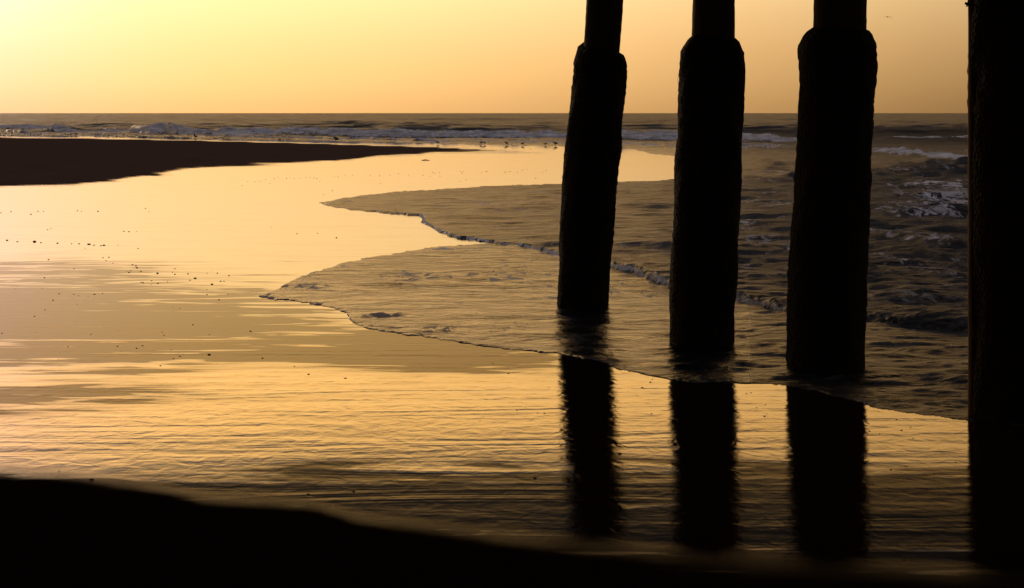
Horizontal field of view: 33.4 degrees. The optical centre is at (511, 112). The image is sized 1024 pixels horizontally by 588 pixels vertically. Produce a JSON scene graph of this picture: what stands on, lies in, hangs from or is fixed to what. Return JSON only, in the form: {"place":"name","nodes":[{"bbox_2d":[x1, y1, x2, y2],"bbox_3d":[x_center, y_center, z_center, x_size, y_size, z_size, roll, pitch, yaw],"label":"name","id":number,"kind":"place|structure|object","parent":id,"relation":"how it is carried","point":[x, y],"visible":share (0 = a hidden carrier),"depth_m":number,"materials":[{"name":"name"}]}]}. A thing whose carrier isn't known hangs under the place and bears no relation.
{"place":"outdoors","nodes":[
{"label":"outdoors","id":0,"kind":"place"},
{"bbox_2d":[0,0,967,112],"label":"sky","id":1,"kind":"structure","parent":0,"point":[57,56],"materials":[{"name":"orange"}]},
{"bbox_2d":[0,135,1023,587],"bbox_3d":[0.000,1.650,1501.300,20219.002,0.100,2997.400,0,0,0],"label":"wet sand","id":2,"kind":"structure","parent":0,"point":[214,449],"depth_m":8.99,"materials":[{"name":"brown sand"}]},
{"bbox_2d":[0,113,1023,425],"bbox_3d":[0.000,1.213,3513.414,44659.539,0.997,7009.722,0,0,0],"label":"sea","id":3,"kind":"structure","parent":0,"point":[498,289],"depth_m":19.22,"materials":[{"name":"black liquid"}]},
{"label":"beach","id":4,"kind":"structure","parent":0,"visible":0},
{"bbox_2d":[557,0,626,305],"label":"pier pile","id":5,"kind":"object","parent":4,"relation":"on","point":[592,151],"visible":0.89,"depth_m":14.92,"materials":[{"name":"black wood"}]},
{"bbox_2d":[669,0,745,347],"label":"pier pile","id":6,"kind":"object","parent":4,"relation":"on","point":[703,279],"visible":0.89,"depth_m":12.31,"materials":[{"name":"black wood"}]},
{"bbox_2d":[786,0,877,374],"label":"pier pile","id":7,"kind":"object","parent":4,"relation":"on","point":[827,271],"visible":0.84,"depth_m":11.08,"materials":[{"name":"black wood"}]},
{"bbox_2d":[965,0,1023,422],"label":"pier pile","id":8,"kind":"object","parent":4,"relation":"on","point":[995,88],"visible":0.81,"depth_m":9.39,"materials":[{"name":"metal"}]}
]}

